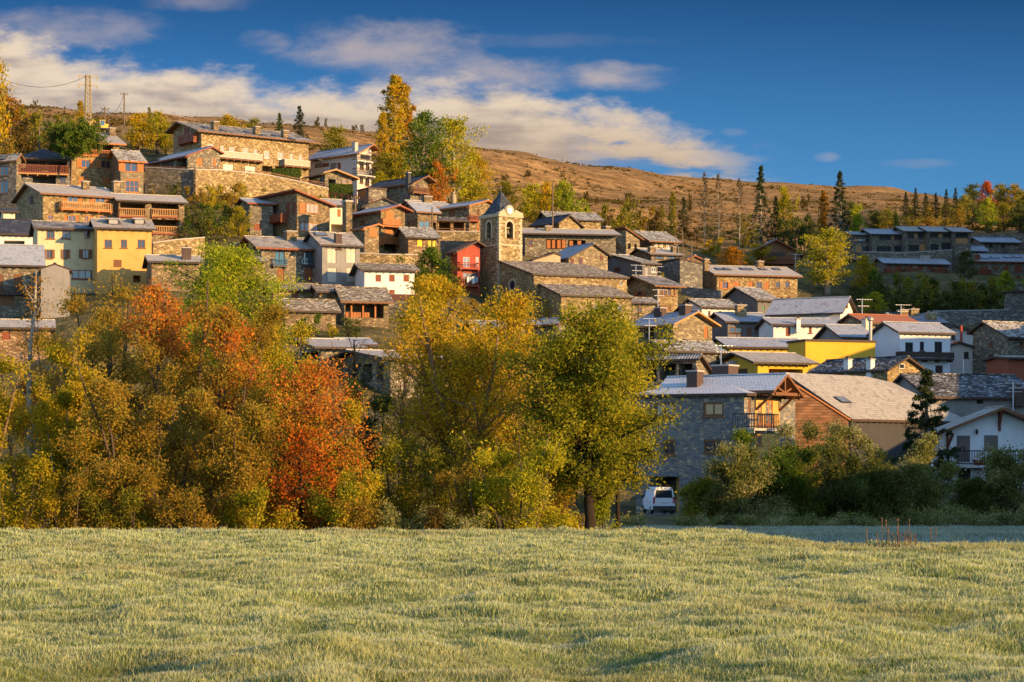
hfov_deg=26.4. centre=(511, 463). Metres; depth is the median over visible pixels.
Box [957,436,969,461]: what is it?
door
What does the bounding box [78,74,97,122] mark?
lattice mast
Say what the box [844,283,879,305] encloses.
shrub
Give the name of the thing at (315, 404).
cherry tree
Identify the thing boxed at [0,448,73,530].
shrub
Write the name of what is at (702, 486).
willow shrub
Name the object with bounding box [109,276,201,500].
cherry tree
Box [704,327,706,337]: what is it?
door
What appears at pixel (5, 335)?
door
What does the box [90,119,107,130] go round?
excavator
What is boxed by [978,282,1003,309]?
shrub
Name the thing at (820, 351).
yellow house
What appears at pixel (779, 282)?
row house
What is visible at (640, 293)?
window
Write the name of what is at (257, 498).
shrub
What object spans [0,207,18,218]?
stone house
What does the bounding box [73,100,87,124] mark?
tree
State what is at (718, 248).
tree
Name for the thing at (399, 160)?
tree
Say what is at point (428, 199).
stone house
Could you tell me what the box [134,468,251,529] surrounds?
shrub
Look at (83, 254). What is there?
window
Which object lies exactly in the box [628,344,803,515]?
front house
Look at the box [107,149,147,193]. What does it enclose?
stone annex
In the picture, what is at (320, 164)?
window
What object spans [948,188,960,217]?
conifer
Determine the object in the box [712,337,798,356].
shed
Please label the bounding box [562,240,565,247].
door
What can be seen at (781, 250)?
chalet
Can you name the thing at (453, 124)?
tree
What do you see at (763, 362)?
yellow house
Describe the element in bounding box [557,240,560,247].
door
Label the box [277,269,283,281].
door
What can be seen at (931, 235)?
window
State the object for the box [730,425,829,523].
willow shrub
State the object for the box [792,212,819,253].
shrub
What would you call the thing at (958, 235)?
window
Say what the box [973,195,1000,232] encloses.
tree
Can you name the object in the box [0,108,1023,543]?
hillside ground
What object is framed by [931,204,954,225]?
tree
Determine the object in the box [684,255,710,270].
cottage
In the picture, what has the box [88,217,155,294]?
tall house
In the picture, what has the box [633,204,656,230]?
shrub
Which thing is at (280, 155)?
window
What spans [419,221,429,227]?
window
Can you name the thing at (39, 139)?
utility pole
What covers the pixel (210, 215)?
shrub
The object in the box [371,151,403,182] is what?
tree
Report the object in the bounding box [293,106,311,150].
conifer
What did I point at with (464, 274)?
window
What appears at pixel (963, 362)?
aerial
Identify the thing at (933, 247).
window
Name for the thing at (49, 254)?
window
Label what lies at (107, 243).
window
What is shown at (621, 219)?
shrub
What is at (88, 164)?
window
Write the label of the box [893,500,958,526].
frosted weeds
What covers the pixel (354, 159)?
chalet
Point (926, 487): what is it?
willow shrub
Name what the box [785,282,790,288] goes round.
window
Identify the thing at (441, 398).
ash tree
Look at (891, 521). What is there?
frosted weeds
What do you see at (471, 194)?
tree
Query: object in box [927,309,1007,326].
lane wall
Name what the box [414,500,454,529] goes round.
bramble
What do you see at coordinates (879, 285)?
shrub
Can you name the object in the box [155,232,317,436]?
lime tree
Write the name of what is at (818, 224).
shrub
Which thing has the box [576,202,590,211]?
shrub
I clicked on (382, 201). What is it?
barn
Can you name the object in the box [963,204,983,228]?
tree
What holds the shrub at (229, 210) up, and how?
on the hillside ground at (612, 180)
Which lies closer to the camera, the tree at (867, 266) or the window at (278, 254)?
the window at (278, 254)
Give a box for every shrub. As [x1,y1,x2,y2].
[0,108,37,153]
[0,132,17,154]
[0,319,134,529]
[0,352,37,528]
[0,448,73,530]
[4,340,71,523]
[12,104,48,148]
[14,135,46,154]
[27,371,105,526]
[33,463,131,530]
[36,131,48,150]
[52,113,79,128]
[72,474,175,530]
[77,117,103,131]
[94,119,120,135]
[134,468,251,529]
[159,181,185,198]
[182,186,209,207]
[184,204,206,229]
[189,215,211,240]
[195,201,227,229]
[201,182,225,208]
[205,218,236,239]
[210,181,242,206]
[212,473,306,530]
[217,201,235,224]
[226,181,248,203]
[298,463,391,529]
[314,117,319,125]
[326,322,339,337]
[332,315,365,336]
[338,370,401,522]
[354,425,428,530]
[392,422,516,529]
[428,451,511,530]
[451,422,593,529]
[454,298,484,319]
[478,303,499,319]
[500,174,509,181]
[517,207,527,224]
[525,169,530,176]
[538,442,584,528]
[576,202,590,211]
[582,191,590,200]
[582,471,621,530]
[598,202,630,228]
[601,212,614,226]
[619,196,642,230]
[623,192,633,206]
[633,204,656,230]
[644,211,663,230]
[672,471,728,525]
[683,226,702,240]
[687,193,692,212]
[690,437,797,525]
[696,225,728,238]
[699,236,724,255]
[722,227,746,239]
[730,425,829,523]
[734,210,756,250]
[762,418,854,517]
[777,216,804,249]
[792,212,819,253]
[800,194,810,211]
[803,440,896,525]
[806,220,826,235]
[837,422,949,519]
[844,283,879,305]
[861,267,884,300]
[871,271,901,306]
[882,288,911,312]
[887,271,922,307]
[889,448,970,525]
[898,291,938,312]
[907,275,933,308]
[911,274,943,309]
[918,300,928,311]
[926,276,969,307]
[926,289,964,310]
[946,290,981,309]
[947,472,1007,513]
[951,276,984,309]
[959,274,1000,309]
[974,438,1023,514]
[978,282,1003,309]
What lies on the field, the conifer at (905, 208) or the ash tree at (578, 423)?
the ash tree at (578, 423)
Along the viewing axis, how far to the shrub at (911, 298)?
339.12 m
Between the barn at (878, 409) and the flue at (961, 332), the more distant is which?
the flue at (961, 332)
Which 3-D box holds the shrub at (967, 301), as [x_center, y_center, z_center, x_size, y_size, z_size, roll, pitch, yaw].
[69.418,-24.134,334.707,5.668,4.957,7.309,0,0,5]
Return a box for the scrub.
[22,104,1023,262]
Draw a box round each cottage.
[0,318,55,366]
[226,254,267,290]
[260,283,317,303]
[287,338,367,374]
[310,284,341,321]
[334,337,378,348]
[393,227,441,272]
[463,320,523,343]
[515,317,571,349]
[629,245,685,261]
[631,297,659,321]
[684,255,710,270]
[885,307,949,325]
[950,341,974,373]
[971,246,989,252]
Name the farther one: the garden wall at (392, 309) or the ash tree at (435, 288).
the garden wall at (392, 309)
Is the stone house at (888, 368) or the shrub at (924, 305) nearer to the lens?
the stone house at (888, 368)
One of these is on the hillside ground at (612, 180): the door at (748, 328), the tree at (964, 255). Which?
the tree at (964, 255)
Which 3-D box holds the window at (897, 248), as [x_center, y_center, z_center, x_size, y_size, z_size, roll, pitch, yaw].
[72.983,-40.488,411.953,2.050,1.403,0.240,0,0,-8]
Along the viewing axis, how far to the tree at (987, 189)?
579.79 m
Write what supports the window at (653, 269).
in the grey house at (623, 264)
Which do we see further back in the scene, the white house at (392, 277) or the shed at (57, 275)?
the white house at (392, 277)
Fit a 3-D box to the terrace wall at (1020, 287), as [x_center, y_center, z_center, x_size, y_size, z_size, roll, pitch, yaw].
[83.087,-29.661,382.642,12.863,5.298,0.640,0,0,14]
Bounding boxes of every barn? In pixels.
[0,218,34,243]
[0,244,45,317]
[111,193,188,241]
[275,298,340,333]
[334,286,393,327]
[356,197,402,211]
[528,214,584,228]
[536,211,604,228]
[558,243,611,270]
[643,339,727,367]
[657,258,702,287]
[788,373,960,464]
[892,373,1023,417]
[999,290,1023,321]
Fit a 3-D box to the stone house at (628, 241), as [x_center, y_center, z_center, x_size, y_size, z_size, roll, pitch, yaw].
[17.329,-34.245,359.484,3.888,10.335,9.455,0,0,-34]
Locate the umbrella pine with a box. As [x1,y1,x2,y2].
[34,116,110,184]
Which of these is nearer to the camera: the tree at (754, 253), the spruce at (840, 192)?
the tree at (754, 253)
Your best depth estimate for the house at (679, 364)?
222.64 m
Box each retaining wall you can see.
[145,167,192,197]
[193,169,328,199]
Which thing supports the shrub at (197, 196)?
on the hillside ground at (612, 180)
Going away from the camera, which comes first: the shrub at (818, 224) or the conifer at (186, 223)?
the conifer at (186, 223)
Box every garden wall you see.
[388,301,426,317]
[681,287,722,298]
[941,493,1015,507]
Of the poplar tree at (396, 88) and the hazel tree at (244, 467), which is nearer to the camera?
the hazel tree at (244, 467)
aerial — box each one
[643,318,656,339]
[856,299,872,313]
[956,359,974,372]
[1007,382,1022,410]
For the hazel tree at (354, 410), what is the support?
on the field
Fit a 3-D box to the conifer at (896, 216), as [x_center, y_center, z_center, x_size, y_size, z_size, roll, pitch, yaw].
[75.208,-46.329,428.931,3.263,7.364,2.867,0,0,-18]
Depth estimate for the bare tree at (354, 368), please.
108.73 m
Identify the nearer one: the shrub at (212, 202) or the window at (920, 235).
the shrub at (212, 202)
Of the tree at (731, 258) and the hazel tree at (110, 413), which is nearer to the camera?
the hazel tree at (110, 413)
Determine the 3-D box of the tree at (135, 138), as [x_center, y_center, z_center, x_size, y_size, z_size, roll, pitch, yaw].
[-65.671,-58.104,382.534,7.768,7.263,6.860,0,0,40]
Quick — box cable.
[3,77,84,86]
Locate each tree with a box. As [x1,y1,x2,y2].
[0,47,17,141]
[0,93,41,143]
[7,269,63,530]
[15,282,202,529]
[17,316,128,518]
[43,358,230,528]
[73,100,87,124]
[79,262,134,452]
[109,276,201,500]
[120,111,158,151]
[120,272,296,525]
[140,109,172,153]
[152,121,172,154]
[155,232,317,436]
[176,386,322,530]
[184,303,265,491]
[198,318,322,529]
[218,113,246,126]
[227,205,254,238]
[232,299,304,484]
[243,117,262,128]
[252,353,395,528]
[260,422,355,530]
[275,395,385,526]
[319,125,351,150]
[324,333,412,466]
[362,322,438,521]
[367,290,546,502]
[371,112,394,170]
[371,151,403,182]
[371,171,395,184]
[376,72,412,171]
[386,155,413,178]
[390,267,501,476]
[391,109,461,189]
[392,81,417,177]
[394,244,464,286]
[426,159,458,201]
[430,112,491,203]
[445,151,503,201]
[449,282,569,528]
[450,177,490,202]
[488,288,693,529]
[490,180,522,208]
[499,346,558,528]
[517,182,542,220]
[528,179,564,222]
[539,298,552,316]
[548,179,588,211]
[571,315,679,527]
[667,191,678,236]
[712,246,751,265]
[716,241,721,256]
[741,243,780,265]
[770,184,799,243]
[789,227,860,295]
[817,190,829,234]
[839,199,862,232]
[846,253,879,290]
[848,203,868,230]
[858,291,894,313]
[863,209,882,228]
[871,208,903,228]
[899,206,928,225]
[914,204,943,225]
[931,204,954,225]
[947,203,972,226]
[950,194,976,219]
[950,251,981,281]
[962,183,983,211]
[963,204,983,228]
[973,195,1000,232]
[976,180,998,210]
[988,182,1011,217]
[988,270,1023,301]
[991,202,1015,229]
[997,183,1022,218]
[1002,202,1023,232]
[1012,190,1023,221]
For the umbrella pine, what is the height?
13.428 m
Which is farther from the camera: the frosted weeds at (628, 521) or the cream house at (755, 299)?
the cream house at (755, 299)
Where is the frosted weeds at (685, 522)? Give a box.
[667,512,724,526]
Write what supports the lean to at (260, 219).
on the hillside ground at (612, 180)
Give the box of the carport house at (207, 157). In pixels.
[144,146,223,168]
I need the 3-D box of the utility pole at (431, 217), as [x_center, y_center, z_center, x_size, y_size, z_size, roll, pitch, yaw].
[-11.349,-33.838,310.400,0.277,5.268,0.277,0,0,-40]
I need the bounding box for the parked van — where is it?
[641,487,674,513]
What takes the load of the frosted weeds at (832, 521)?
on the hillside ground at (612, 180)
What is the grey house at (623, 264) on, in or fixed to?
on the hillside ground at (612, 180)
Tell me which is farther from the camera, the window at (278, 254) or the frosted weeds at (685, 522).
the window at (278, 254)
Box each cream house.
[319,198,342,231]
[721,286,777,316]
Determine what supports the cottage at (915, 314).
on the hillside ground at (612, 180)
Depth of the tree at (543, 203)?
377.03 m
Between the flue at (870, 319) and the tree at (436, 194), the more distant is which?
the tree at (436, 194)
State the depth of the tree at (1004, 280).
351.40 m
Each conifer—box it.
[141,107,155,146]
[175,218,198,238]
[274,112,283,130]
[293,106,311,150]
[653,204,669,232]
[891,209,899,228]
[900,192,910,217]
[910,188,920,217]
[921,193,929,217]
[930,193,939,218]
[940,189,951,219]
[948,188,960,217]
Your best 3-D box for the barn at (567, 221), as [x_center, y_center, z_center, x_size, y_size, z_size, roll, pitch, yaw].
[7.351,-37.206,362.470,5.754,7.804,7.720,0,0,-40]
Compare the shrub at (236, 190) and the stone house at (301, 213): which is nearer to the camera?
the stone house at (301, 213)
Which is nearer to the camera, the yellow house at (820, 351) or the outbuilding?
the yellow house at (820, 351)
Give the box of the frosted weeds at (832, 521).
[767,509,865,527]
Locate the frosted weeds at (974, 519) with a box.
[940,503,1023,527]
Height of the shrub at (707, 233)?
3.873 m
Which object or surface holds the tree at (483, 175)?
on the hillside ground at (612, 180)
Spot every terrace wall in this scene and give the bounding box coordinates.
[152,237,204,267]
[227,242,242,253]
[360,252,417,272]
[437,231,479,256]
[440,241,468,270]
[861,249,951,270]
[953,280,1023,290]
[972,233,1023,250]
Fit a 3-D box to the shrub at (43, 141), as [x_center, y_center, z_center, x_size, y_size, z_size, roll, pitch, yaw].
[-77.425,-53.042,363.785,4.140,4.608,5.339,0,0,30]
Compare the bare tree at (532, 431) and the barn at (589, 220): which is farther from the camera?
the barn at (589, 220)
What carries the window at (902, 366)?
in the stone house at (888, 368)
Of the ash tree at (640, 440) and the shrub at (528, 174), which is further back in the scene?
the shrub at (528, 174)
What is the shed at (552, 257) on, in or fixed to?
on the hillside ground at (612, 180)
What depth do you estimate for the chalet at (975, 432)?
160.75 m
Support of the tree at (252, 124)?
on the hillside ground at (612, 180)
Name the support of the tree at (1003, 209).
on the hillside ground at (612, 180)
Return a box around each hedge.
[271,168,301,180]
[328,183,353,199]
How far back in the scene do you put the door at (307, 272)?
277.53 m
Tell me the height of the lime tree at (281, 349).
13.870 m
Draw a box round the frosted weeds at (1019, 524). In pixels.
[985,501,1023,526]
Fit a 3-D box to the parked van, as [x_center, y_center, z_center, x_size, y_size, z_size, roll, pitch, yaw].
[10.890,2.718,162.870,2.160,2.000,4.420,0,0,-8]
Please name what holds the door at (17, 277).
in the barn at (16, 260)
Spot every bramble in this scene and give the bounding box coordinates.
[321,494,386,530]
[370,496,443,530]
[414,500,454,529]
[440,505,493,530]
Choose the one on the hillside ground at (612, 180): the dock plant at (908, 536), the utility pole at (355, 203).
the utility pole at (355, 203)
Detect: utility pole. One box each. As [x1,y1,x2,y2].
[38,127,39,149]
[100,107,108,132]
[120,92,127,126]
[351,196,359,212]
[431,207,432,227]
[552,183,552,227]
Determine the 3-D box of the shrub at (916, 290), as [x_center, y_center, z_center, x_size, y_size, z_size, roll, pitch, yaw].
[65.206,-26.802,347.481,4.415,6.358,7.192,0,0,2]
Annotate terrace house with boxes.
[872,254,951,273]
[958,253,1023,278]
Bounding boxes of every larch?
[694,172,712,248]
[706,174,727,240]
[728,178,750,249]
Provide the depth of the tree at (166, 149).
384.14 m
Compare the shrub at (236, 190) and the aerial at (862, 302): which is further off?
the shrub at (236, 190)
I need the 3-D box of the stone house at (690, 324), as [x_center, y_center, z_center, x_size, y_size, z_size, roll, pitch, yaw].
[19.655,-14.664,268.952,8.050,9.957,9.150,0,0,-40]
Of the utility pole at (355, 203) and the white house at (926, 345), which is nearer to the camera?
the white house at (926, 345)
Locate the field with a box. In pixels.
[0,528,1023,681]
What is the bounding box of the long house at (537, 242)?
[522,224,621,256]
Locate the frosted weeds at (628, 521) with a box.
[620,508,647,526]
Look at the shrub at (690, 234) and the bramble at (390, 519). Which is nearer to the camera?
the bramble at (390, 519)
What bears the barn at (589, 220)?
on the hillside ground at (612, 180)
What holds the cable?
attached to the lattice mast
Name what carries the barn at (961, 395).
on the hillside ground at (612, 180)
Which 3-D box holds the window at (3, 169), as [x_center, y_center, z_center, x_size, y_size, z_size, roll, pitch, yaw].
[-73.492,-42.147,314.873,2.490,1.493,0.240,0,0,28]
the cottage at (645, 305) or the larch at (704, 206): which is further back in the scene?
the larch at (704, 206)
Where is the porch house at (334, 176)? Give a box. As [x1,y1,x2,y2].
[301,168,359,198]
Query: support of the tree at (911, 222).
on the hillside ground at (612, 180)
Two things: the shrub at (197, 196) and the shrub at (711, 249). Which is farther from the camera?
the shrub at (711, 249)
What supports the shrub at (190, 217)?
on the hillside ground at (612, 180)
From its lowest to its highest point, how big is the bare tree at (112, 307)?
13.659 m
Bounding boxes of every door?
[0,274,2,291]
[2,332,9,339]
[14,274,21,291]
[184,127,188,133]
[223,164,232,169]
[245,166,254,172]
[254,224,260,230]
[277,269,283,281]
[304,269,311,281]
[359,189,366,196]
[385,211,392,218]
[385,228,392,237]
[466,288,478,296]
[547,240,550,247]
[552,240,555,247]
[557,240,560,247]
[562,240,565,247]
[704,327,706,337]
[747,327,750,335]
[786,327,789,335]
[935,366,941,372]
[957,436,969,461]
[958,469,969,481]
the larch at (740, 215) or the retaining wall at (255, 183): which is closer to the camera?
the retaining wall at (255, 183)
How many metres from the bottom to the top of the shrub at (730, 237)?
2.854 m
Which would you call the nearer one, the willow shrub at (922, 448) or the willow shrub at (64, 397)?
the willow shrub at (64, 397)
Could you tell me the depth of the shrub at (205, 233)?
299.78 m
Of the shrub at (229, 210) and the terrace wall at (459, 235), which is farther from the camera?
the shrub at (229, 210)
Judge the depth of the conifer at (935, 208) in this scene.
505.55 m
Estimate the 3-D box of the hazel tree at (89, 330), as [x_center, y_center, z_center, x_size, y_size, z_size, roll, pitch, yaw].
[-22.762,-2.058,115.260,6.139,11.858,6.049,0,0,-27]
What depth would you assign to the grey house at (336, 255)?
275.48 m
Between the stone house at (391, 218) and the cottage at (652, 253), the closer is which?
the stone house at (391, 218)
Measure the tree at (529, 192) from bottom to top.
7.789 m
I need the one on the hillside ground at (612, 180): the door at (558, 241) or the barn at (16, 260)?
the barn at (16, 260)
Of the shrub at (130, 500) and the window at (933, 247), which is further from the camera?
the window at (933, 247)
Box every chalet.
[309,141,379,202]
[752,239,805,272]
[921,406,1023,503]
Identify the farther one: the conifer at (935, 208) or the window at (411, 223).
the conifer at (935, 208)
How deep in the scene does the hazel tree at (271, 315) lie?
99.48 m
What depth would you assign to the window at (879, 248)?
411.57 m
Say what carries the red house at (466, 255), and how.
on the hillside ground at (612, 180)
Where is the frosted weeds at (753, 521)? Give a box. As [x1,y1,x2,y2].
[719,504,790,526]
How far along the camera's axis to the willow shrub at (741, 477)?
136.24 m
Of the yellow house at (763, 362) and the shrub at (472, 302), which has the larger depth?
the shrub at (472, 302)
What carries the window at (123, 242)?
in the tall house at (124, 246)
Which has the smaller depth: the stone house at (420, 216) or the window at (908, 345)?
the window at (908, 345)
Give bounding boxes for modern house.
[840,231,869,260]
[860,229,901,251]
[893,226,925,251]
[918,226,951,250]
[943,227,973,270]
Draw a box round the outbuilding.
[357,187,386,208]
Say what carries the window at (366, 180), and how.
in the chalet at (354, 159)
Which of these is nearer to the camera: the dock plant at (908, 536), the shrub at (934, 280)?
the dock plant at (908, 536)
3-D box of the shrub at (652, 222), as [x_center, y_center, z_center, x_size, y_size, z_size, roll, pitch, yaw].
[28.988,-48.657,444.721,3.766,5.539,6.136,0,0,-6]
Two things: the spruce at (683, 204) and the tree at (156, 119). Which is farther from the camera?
the spruce at (683, 204)
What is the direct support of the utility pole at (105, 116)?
on the hillside ground at (612, 180)
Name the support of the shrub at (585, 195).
on the hillside ground at (612, 180)
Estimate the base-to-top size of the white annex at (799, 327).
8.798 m
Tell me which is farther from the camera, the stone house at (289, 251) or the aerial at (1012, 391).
the stone house at (289, 251)
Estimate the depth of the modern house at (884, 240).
411.72 m
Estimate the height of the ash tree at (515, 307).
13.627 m
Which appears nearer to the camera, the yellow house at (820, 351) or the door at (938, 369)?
the yellow house at (820, 351)
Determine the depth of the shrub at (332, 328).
233.70 m
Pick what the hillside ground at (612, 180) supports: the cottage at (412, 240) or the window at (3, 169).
the cottage at (412, 240)
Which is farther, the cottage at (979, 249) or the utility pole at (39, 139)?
the cottage at (979, 249)
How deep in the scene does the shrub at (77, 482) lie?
91.39 m
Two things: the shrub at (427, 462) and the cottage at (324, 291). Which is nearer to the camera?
the shrub at (427, 462)
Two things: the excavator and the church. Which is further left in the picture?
the excavator
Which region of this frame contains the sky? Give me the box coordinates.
[0,0,1023,198]
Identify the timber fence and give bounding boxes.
[145,165,222,168]
[236,170,326,186]
[329,191,371,200]
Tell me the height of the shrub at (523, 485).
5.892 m
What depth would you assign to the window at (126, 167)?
320.77 m
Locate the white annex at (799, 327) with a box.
[754,316,837,339]
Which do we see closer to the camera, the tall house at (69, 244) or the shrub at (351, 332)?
the shrub at (351, 332)
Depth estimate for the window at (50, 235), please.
259.64 m
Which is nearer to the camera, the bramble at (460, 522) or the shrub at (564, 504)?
the bramble at (460, 522)
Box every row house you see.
[164,120,317,182]
[702,259,802,297]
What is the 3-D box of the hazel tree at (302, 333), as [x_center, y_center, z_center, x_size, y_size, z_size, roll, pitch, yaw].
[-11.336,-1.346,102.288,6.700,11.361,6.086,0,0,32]
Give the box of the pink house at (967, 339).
[946,324,972,344]
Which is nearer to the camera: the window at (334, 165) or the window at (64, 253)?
the window at (64, 253)
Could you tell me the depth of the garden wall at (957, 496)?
154.97 m
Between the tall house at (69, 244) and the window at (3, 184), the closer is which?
the tall house at (69, 244)
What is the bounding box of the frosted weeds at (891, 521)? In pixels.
[852,511,916,526]
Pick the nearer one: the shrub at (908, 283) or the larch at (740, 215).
the shrub at (908, 283)
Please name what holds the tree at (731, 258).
on the hillside ground at (612, 180)
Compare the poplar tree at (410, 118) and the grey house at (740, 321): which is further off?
the poplar tree at (410, 118)
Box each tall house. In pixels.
[29,220,93,292]
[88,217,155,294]
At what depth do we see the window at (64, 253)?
260.08 m
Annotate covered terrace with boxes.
[18,149,70,186]
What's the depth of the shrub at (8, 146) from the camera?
348.82 m
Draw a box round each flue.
[867,317,873,339]
[960,325,962,341]
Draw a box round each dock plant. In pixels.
[866,525,898,546]
[881,518,910,546]
[903,528,936,544]
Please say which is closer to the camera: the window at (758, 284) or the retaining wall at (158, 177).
the retaining wall at (158, 177)
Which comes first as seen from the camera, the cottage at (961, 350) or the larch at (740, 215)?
the cottage at (961, 350)
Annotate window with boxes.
[0,166,8,176]
[0,180,8,193]
[45,249,54,258]
[46,231,55,239]
[59,176,65,184]
[61,230,70,239]
[61,249,67,258]
[67,196,78,203]
[68,215,75,220]
[71,270,92,279]
[77,159,94,168]
[79,249,91,259]
[85,231,89,238]
[95,197,104,202]
[96,160,109,168]
[104,240,112,248]
[119,162,143,172]
[120,240,127,248]
[125,179,139,192]
[137,240,145,248]
[264,151,269,158]
[275,251,284,264]
[277,152,282,159]
[300,222,317,231]
[303,251,312,264]
[306,203,317,213]
[312,177,319,184]
[314,163,322,167]
[330,163,336,169]
[365,178,368,186]
[408,219,416,226]
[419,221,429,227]
[463,257,469,267]
[463,273,476,281]
[508,278,516,291]
[634,290,644,296]
[651,267,656,272]
[655,256,663,259]
[655,403,675,418]
[663,440,675,456]
[701,402,724,417]
[702,439,721,454]
[719,281,730,288]
[729,327,742,333]
[738,368,747,373]
[756,282,761,288]
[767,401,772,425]
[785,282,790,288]
[858,239,868,241]
[862,246,868,251]
[877,246,890,251]
[879,236,891,239]
[894,245,900,251]
[898,364,904,368]
[905,342,912,351]
[907,234,914,238]
[909,245,918,251]
[918,233,923,238]
[919,342,924,351]
[929,234,938,237]
[930,244,938,250]
[935,342,941,351]
[941,243,950,249]
[942,234,950,237]
[955,233,968,237]
[963,352,969,358]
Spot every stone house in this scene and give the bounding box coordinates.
[0,153,25,206]
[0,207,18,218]
[11,179,120,221]
[47,126,126,190]
[238,229,315,282]
[252,189,336,237]
[352,204,413,253]
[369,171,436,203]
[401,195,449,207]
[405,202,441,230]
[437,199,491,230]
[602,225,643,255]
[627,275,686,312]
[632,303,720,346]
[633,230,681,248]
[806,355,925,381]
[837,313,918,330]
[966,320,1023,373]
[971,237,1022,253]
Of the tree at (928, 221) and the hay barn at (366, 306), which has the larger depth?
the tree at (928, 221)
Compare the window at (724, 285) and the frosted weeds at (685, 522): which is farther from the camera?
the window at (724, 285)
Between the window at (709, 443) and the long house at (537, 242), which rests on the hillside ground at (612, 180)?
the long house at (537, 242)
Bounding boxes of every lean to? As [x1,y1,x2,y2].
[233,198,276,235]
[349,223,383,252]
[437,216,469,230]
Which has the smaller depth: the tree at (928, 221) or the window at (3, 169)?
the window at (3, 169)
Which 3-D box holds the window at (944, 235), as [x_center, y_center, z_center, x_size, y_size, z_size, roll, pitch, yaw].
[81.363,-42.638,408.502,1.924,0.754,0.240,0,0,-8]
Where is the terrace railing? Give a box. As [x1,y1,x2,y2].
[436,228,479,231]
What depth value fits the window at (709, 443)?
166.57 m
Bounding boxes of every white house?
[349,262,420,293]
[673,298,736,316]
[765,296,857,321]
[866,321,956,372]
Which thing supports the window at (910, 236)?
in the modern house at (912, 238)
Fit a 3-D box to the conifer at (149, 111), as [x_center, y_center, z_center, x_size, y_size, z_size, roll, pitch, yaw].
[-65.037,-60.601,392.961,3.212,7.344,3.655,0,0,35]
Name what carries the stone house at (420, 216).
on the hillside ground at (612, 180)
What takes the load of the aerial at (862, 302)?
on the stone house at (854, 318)
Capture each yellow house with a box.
[714,351,819,373]
[786,339,876,370]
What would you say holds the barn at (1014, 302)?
on the hillside ground at (612, 180)
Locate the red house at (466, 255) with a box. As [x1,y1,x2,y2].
[444,240,486,296]
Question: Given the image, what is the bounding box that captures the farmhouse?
[328,349,446,397]
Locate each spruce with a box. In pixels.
[676,197,691,234]
[747,164,777,244]
[763,196,787,240]
[821,170,853,246]
[887,368,970,492]
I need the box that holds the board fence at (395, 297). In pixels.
[390,294,416,300]
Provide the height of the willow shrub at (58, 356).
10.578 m
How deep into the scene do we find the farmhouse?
205.07 m
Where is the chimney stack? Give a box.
[341,200,352,232]
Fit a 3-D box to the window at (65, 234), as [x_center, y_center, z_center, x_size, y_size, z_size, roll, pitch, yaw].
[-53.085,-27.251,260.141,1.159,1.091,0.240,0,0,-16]
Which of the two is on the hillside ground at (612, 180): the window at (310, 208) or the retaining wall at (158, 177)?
the retaining wall at (158, 177)
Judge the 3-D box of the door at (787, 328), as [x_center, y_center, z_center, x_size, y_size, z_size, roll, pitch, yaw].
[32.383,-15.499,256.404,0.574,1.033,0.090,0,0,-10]
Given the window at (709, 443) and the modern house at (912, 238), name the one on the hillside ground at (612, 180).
the modern house at (912, 238)
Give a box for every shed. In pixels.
[38,262,72,317]
[142,245,203,291]
[527,252,561,261]
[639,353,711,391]
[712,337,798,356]
[772,372,850,472]
[812,324,868,339]
[980,355,1023,380]
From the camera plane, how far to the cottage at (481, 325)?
269.05 m
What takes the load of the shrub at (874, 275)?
on the hillside ground at (612, 180)
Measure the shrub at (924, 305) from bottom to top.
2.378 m
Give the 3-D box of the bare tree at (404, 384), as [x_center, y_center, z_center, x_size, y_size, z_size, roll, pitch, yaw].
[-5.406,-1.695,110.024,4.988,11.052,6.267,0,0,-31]
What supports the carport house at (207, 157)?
on the hillside ground at (612, 180)
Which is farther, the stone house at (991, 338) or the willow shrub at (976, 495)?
the stone house at (991, 338)
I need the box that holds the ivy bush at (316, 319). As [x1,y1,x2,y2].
[290,312,322,337]
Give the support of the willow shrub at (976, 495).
on the hillside ground at (612, 180)
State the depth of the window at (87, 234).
260.72 m
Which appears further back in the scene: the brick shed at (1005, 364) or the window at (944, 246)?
the window at (944, 246)
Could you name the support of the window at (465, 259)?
in the red house at (466, 255)
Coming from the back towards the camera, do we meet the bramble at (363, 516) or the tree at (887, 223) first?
the tree at (887, 223)
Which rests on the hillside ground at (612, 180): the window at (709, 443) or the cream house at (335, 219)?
the cream house at (335, 219)
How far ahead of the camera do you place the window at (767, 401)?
167.80 m
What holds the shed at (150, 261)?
on the hillside ground at (612, 180)
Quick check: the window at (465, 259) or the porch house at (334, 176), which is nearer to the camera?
the window at (465, 259)
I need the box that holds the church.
[479,187,634,324]
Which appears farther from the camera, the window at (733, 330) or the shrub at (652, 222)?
the shrub at (652, 222)
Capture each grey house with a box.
[303,231,364,286]
[608,254,661,276]
[709,303,764,339]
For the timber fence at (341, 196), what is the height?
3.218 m
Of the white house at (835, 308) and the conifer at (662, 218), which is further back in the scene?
the conifer at (662, 218)
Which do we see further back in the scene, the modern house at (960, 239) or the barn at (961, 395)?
the modern house at (960, 239)
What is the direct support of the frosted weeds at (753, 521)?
on the hillside ground at (612, 180)

